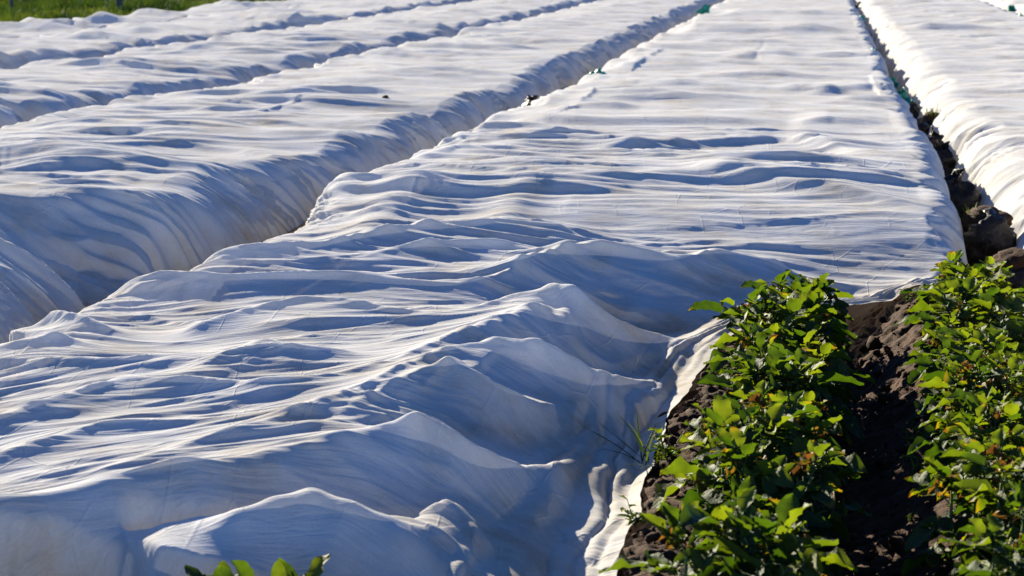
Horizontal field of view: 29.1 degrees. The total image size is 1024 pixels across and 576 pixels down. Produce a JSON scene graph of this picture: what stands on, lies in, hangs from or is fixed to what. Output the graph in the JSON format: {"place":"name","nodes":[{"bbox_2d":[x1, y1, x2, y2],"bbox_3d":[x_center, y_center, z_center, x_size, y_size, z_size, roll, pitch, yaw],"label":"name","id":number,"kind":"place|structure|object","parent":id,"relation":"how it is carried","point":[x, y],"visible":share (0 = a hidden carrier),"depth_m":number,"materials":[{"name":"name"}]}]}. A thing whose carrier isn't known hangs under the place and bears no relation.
{"place":"outdoors","nodes":[
{"label":"outdoors","id":0,"kind":"place"},
{"bbox_2d":[0,0,285,21],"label":"grass","id":1,"kind":"structure","parent":0,"point":[20,10],"depth_m":55.84,"materials":[{"name":"green plant"}]},
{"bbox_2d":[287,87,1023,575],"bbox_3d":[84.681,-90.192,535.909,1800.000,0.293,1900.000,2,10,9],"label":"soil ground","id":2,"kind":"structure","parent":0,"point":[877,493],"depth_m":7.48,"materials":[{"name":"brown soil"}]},
{"bbox_2d":[9,0,13,7],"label":"fence post","id":3,"kind":"object","parent":2,"relation":"on","point":[11,2],"visible":0.4,"depth_m":56.25,"materials":[{"name":"grey wood"}]},
{"bbox_2d":[116,0,122,8],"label":"fence post","id":4,"kind":"object","parent":2,"relation":"on","point":[118,2],"visible":0.34,"depth_m":56.72,"materials":[{"name":"grey wood"}]},
{"bbox_2d":[0,0,352,37],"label":"fleece cover","id":5,"kind":"object","parent":2,"relation":"on","point":[31,26],"visible":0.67,"depth_m":42.44,"materials":[{"name":"white fabric"}]},
{"bbox_2d":[184,560,271,575],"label":"potato plant","id":6,"kind":"object","parent":2,"relation":"on","point":[243,568],"visible":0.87,"depth_m":5.31,"materials":[{"name":"green plant"}]},
{"bbox_2d":[0,0,473,68],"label":"fleece cover","id":7,"kind":"object","parent":2,"relation":"on","point":[110,39],"visible":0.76,"depth_m":35.74,"materials":[{"name":"white fabric"}]},
{"bbox_2d":[0,0,597,127],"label":"fleece cover","id":8,"kind":"object","parent":2,"relation":"on","point":[29,91],"visible":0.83,"depth_m":26.59,"materials":[{"name":"white fabric"}]},
{"bbox_2d":[271,554,330,575],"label":"potato plant","id":9,"kind":"object","parent":2,"relation":"on","point":[281,567],"visible":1,"depth_m":5.35,"materials":[{"name":"green plant"}]},
{"bbox_2d":[0,0,724,343],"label":"fleece cover","id":10,"kind":"object","parent":2,"relation":"on","point":[99,203],"visible":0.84,"depth_m":14.89,"materials":[{"name":"white fabric"}]},
{"bbox_2d":[0,0,967,575],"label":"fleece cover","id":11,"kind":"object","parent":2,"relation":"on","point":[444,356],"visible":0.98,"depth_m":8.54,"materials":[{"name":"white fabric"}]},
{"bbox_2d":[897,87,914,103],"bbox_3d":[4.385,-2.108,22.018,0.252,0.272,0.282,6,11,30],"label":"net bag","id":12,"kind":"object","parent":11,"relation":"on","point":[902,93],"visible":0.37,"depth_m":21.96,"materials":[{"name":"teal plastic"}]},
{"bbox_2d":[522,94,537,105],"bbox_3d":[0.235,-1.867,20.957,0.354,0.376,0.410,8,13,40],"label":"weight bag","id":13,"kind":"object","parent":2,"relation":"on","point":[529,99],"visible":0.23,"depth_m":20.93,"materials":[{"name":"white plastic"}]},
{"bbox_2d":[587,68,606,74],"bbox_3d":[1.052,-2.341,22.944,0.520,0.424,0.434,9,13,42],"label":"net bag","id":14,"kind":"object","parent":2,"relation":"on","point":[598,70],"visible":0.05,"depth_m":23.02,"materials":[{"name":"teal plastic"}]},
{"bbox_2d":[617,495,644,527],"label":"weed","id":15,"kind":"object","parent":2,"relation":"on","point":[631,516],"visible":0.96,"depth_m":6.25,"materials":[{"name":"green plant"}]},
{"bbox_2d":[588,410,689,470],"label":"grass tuft","id":16,"kind":"object","parent":2,"relation":"on","point":[639,441],"visible":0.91,"depth_m":7.06,"materials":[{"name":"green plant"}]},
{"bbox_2d":[647,427,680,464],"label":"weed","id":17,"kind":"object","parent":2,"relation":"on","point":[667,451],"visible":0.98,"depth_m":7.01,"materials":[{"name":"green plant"}]},
{"bbox_2d":[696,4,709,13],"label":"net bag","id":18,"kind":"object","parent":2,"relation":"on","point":[705,8],"visible":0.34,"depth_m":45.05,"materials":[{"name":"teal plastic"}]},
{"bbox_2d":[598,486,857,575],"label":"potato plant","id":19,"kind":"object","parent":2,"relation":"on","point":[728,528],"visible":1,"depth_m":5.14,"materials":[{"name":"green plant"}]},
{"bbox_2d":[673,498,838,575],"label":"potato plant","id":20,"kind":"object","parent":2,"relation":"on","point":[821,540],"visible":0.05,"depth_m":5.53,"materials":[{"name":"green plant"}]},
{"bbox_2d":[674,380,841,503],"bbox_3d":[0.845,0.557,6.757,0.580,0.456,0.544,3,10,15],"label":"potato plant","id":21,"kind":"object","parent":2,"relation":"on","point":[750,399],"visible":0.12,"depth_m":6.74,"materials":[{"name":"green plant"}]},
{"bbox_2d":[650,393,866,540],"bbox_3d":[0.803,0.598,6.421,0.717,0.489,0.588,-1,10,-3],"label":"potato plant","id":22,"kind":"object","parent":2,"relation":"on","point":[775,419],"visible":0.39,"depth_m":6.40,"materials":[{"name":"green plant"}]},
{"bbox_2d":[687,474,833,572],"bbox_3d":[0.722,0.735,5.925,0.471,0.339,0.465,4,11,24],"label":"potato plant","id":23,"kind":"object","parent":2,"relation":"on","point":[739,487],"visible":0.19,"depth_m":5.92,"materials":[{"name":"green plant"}]},
{"bbox_2d":[660,426,871,575],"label":"potato plant","id":24,"kind":"object","parent":2,"relation":"on","point":[740,450],"visible":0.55,"depth_m":6.09,"materials":[{"name":"green plant"}]},
{"bbox_2d":[688,282,857,403],"bbox_3d":[1.111,0.252,8.430,0.728,0.560,0.634,1,10,8],"label":"potato plant","id":25,"kind":"object","parent":2,"relation":"on","point":[805,304],"visible":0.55,"depth_m":8.37,"materials":[{"name":"green plant"}]},
{"bbox_2d":[703,314,853,411],"bbox_3d":[1.114,0.338,8.127,0.662,0.451,0.543,-7,12,-34],"label":"potato plant","id":26,"kind":"object","parent":2,"relation":"on","point":[784,331],"visible":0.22,"depth_m":8.06,"materials":[{"name":"green plant"}]},
{"bbox_2d":[695,343,864,441],"bbox_3d":[1.008,0.448,7.473,0.648,0.466,0.640,-5,11,-25],"label":"potato plant","id":27,"kind":"object","parent":2,"relation":"on","point":[776,367],"visible":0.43,"depth_m":7.42,"materials":[{"name":"green plant"}]},
{"bbox_2d":[717,305,851,367],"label":"potato plant","id":28,"kind":"object","parent":2,"relation":"on","point":[838,337],"visible":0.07,"depth_m":8.57,"materials":[{"name":"green plant"}]},
{"bbox_2d":[748,288,842,318],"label":"potato plant","id":29,"kind":"object","parent":2,"relation":"on","point":[788,291],"visible":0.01,"depth_m":9.41,"materials":[{"name":"green plant"}]},
{"bbox_2d":[749,381,842,471],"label":"potato plant","id":30,"kind":"object","parent":2,"relation":"on","point":[833,428],"visible":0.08,"depth_m":7.08,"materials":[{"name":"green plant"}]},
{"bbox_2d":[740,269,853,362],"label":"potato plant","id":31,"kind":"object","parent":2,"relation":"on","point":[821,283],"visible":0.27,"depth_m":9.57,"materials":[{"name":"green plant"}]},
{"bbox_2d":[719,329,876,446],"bbox_3d":[1.110,0.409,7.836,0.597,0.484,0.559,-8,13,-40],"label":"potato plant","id":32,"kind":"object","parent":2,"relation":"on","point":[822,351],"visible":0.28,"depth_m":7.80,"materials":[{"name":"green plant"}]},
{"bbox_2d":[891,76,898,91],"bbox_3d":[4.553,-2.429,23.875,0.251,0.275,0.311,-4,10,-21],"label":"net bag","id":33,"kind":"object","parent":2,"relation":"on","point":[893,79],"visible":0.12,"depth_m":23.80,"materials":[{"name":"teal plastic"}]},
{"bbox_2d":[899,289,915,303],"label":"weed","id":34,"kind":"object","parent":2,"relation":"on","point":[906,298],"visible":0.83,"depth_m":10.16,"materials":[{"name":"green plant"}]},
{"bbox_2d":[902,427,920,443],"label":"weed","id":35,"kind":"object","parent":2,"relation":"on","point":[910,438],"visible":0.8,"depth_m":7.52,"materials":[{"name":"green plant"}]},
{"bbox_2d":[906,507,917,521],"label":"weed","id":36,"kind":"object","parent":2,"relation":"on","point":[911,515],"visible":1,"depth_m":6.62,"materials":[{"name":"green plant"}]},
{"bbox_2d":[909,98,919,118],"bbox_3d":[4.357,-1.936,21.592,0.298,0.284,0.290,8,13,39],"label":"weight bag","id":37,"kind":"object","parent":2,"relation":"on","point":[914,109],"visible":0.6,"depth_m":21.52,"materials":[{"name":"brown soil"}]},
{"bbox_2d":[900,454,932,473],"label":"weed","id":38,"kind":"object","parent":2,"relation":"on","point":[917,467],"visible":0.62,"depth_m":6.98,"materials":[{"name":"green plant"}]},
{"bbox_2d":[916,117,929,136],"bbox_3d":[4.031,-1.564,19.500,0.228,0.257,0.268,-7,12,-35],"label":"weight bag","id":39,"kind":"object","parent":2,"relation":"on","point":[924,127],"visible":0.42,"depth_m":19.42,"materials":[{"name":"brown soil"}]},
{"bbox_2d":[922,112,938,126],"bbox_3d":[4.242,-1.643,19.919,0.316,0.274,0.310,2,10,9],"label":"weight bag","id":40,"kind":"object","parent":2,"relation":"on","point":[928,118],"visible":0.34,"depth_m":19.81,"materials":[{"name":"black plastic"}]},
{"bbox_2d":[920,106,940,117],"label":"grass tuft","id":41,"kind":"object","parent":40,"relation":"in","point":[932,110],"visible":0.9,"depth_m":19.89,"materials":[{"name":"plant"}]},
{"bbox_2d":[928,126,943,144],"bbox_3d":[3.821,-1.304,17.801,0.335,0.317,0.302,-5,11,-28],"label":"weight bag","id":42,"kind":"object","parent":2,"relation":"on","point":[934,136],"visible":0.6,"depth_m":17.73,"materials":[{"name":"black plastic"}]},
{"bbox_2d":[853,0,1023,248],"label":"fleece cover","id":43,"kind":"object","parent":2,"relation":"on","point":[959,64],"visible":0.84,"depth_m":24.18,"materials":[{"name":"white fabric"}]},
{"bbox_2d":[1007,5,1016,11],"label":"net bag","id":44,"kind":"object","parent":43,"relation":"on","point":[1011,8],"visible":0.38,"depth_m":50.50,"materials":[{"name":"teal plastic"}]},
{"bbox_2d":[933,139,957,176],"bbox_3d":[3.535,-1.063,16.370,0.361,0.345,0.316,9,13,41],"label":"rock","id":45,"kind":"object","parent":2,"relation":"on","point":[949,160],"visible":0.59,"depth_m":16.27,"materials":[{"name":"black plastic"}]},
{"bbox_2d":[907,324,1007,399],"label":"potato plant","id":46,"kind":"object","parent":2,"relation":"on","point":[961,335],"visible":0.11,"depth_m":8.07,"materials":[{"name":"green plant"}]},
{"bbox_2d":[894,276,1023,370],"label":"potato plant","id":47,"kind":"object","parent":2,"relation":"on","point":[992,303],"visible":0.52,"depth_m":8.59,"materials":[{"name":"green plant"}]},
{"bbox_2d":[902,327,1020,423],"bbox_3d":[1.853,0.395,7.736,0.588,0.431,0.553,-1,10,-5],"label":"potato plant","id":48,"kind":"object","parent":2,"relation":"on","point":[990,343],"visible":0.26,"depth_m":7.77,"materials":[{"name":"green plant"}]},
{"bbox_2d":[899,262,1023,338],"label":"potato plant","id":49,"kind":"object","parent":2,"relation":"on","point":[979,272],"visible":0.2,"depth_m":9.49,"materials":[{"name":"green plant"}]},
{"bbox_2d":[910,249,1012,304],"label":"potato plant","id":50,"kind":"object","parent":2,"relation":"on","point":[953,256],"visible":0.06,"depth_m":10.02,"materials":[{"name":"green plant"}]},
{"bbox_2d":[944,168,981,216],"bbox_3d":[3.107,-0.656,13.859,0.435,0.389,0.375,3,10,16],"label":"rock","id":51,"kind":"object","parent":2,"relation":"on","point":[967,193],"visible":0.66,"depth_m":13.73,"materials":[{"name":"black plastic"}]},
{"bbox_2d":[904,276,1021,336],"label":"potato plant","id":52,"kind":"object","parent":2,"relation":"on","point":[943,280],"visible":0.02,"depth_m":9.37,"materials":[{"name":"green plant"}]},
{"bbox_2d":[902,428,1023,575],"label":"potato plant","id":53,"kind":"object","parent":2,"relation":"on","point":[931,528],"visible":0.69,"depth_m":5.89,"materials":[{"name":"green plant"}]},
{"bbox_2d":[907,388,1023,486],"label":"potato plant","id":54,"kind":"object","parent":2,"relation":"on","point":[959,399],"visible":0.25,"depth_m":6.76,"materials":[{"name":"green plant"}]},
{"bbox_2d":[907,283,1023,337],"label":"potato plant","id":55,"kind":"object","parent":2,"relation":"on","point":[921,305],"visible":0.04,"depth_m":8.95,"materials":[{"name":"green plant"}]},
{"bbox_2d":[913,309,1018,372],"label":"potato plant","id":56,"kind":"object","parent":2,"relation":"on","point":[953,322],"visible":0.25,"depth_m":8.41,"materials":[{"name":"green plant"}]},
{"bbox_2d":[953,202,978,223],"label":"grass tuft","id":57,"kind":"object","parent":2,"relation":"in","point":[966,210],"visible":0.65,"depth_m":11.87,"materials":[{"name":"green plant"}]},
{"bbox_2d":[912,352,1023,463],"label":"potato plant","id":58,"kind":"object","parent":2,"relation":"on","point":[1012,369],"visible":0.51,"depth_m":7.06,"materials":[{"name":"green plant"}]},
{"bbox_2d":[920,439,1019,542],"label":"potato plant","id":59,"kind":"object","parent":2,"relation":"on","point":[961,507],"visible":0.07,"depth_m":6.22,"materials":[{"name":"green plant"}]},
{"bbox_2d":[919,346,1023,438],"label":"potato plant","id":60,"kind":"object","parent":2,"relation":"on","point":[928,431],"visible":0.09,"depth_m":7.40,"materials":[{"name":"green plant"}]},
{"bbox_2d":[924,403,1023,507],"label":"potato plant","id":61,"kind":"object","parent":2,"relation":"on","point":[980,431],"visible":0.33,"depth_m":6.53,"materials":[{"name":"green plant"}]},
{"bbox_2d":[938,513,1023,575],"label":"potato plant","id":62,"kind":"object","parent":2,"relation":"on","point":[1004,553],"visible":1,"depth_m":5.25,"materials":[{"name":"green plant"}]},
{"bbox_2d":[948,479,1023,575],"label":"potato plant","id":63,"kind":"object","parent":2,"relation":"on","point":[1013,504],"visible":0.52,"depth_m":5.58,"materials":[{"name":"green plant"}]},
{"bbox_2d":[962,205,1016,265],"bbox_3d":[2.842,-0.311,11.931,0.407,0.373,0.487,-1,10,-6],"label":"rock","id":64,"kind":"object","parent":2,"relation":"on","point":[988,230],"visible":0.76,"depth_m":11.78,"materials":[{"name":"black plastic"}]},
{"bbox_2d":[980,0,1023,14],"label":"fleece cover","id":65,"kind":"object","parent":2,"relation":"on","point":[1017,4],"visible":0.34,"depth_m":55.66,"materials":[{"name":"white fabric"}]},
{"bbox_2d":[993,247,1023,297],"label":"rock","id":66,"kind":"object","parent":2,"relation":"on","point":[1014,256],"visible":0.4,"depth_m":10.39,"materials":[{"name":"brown stone"}]}
]}

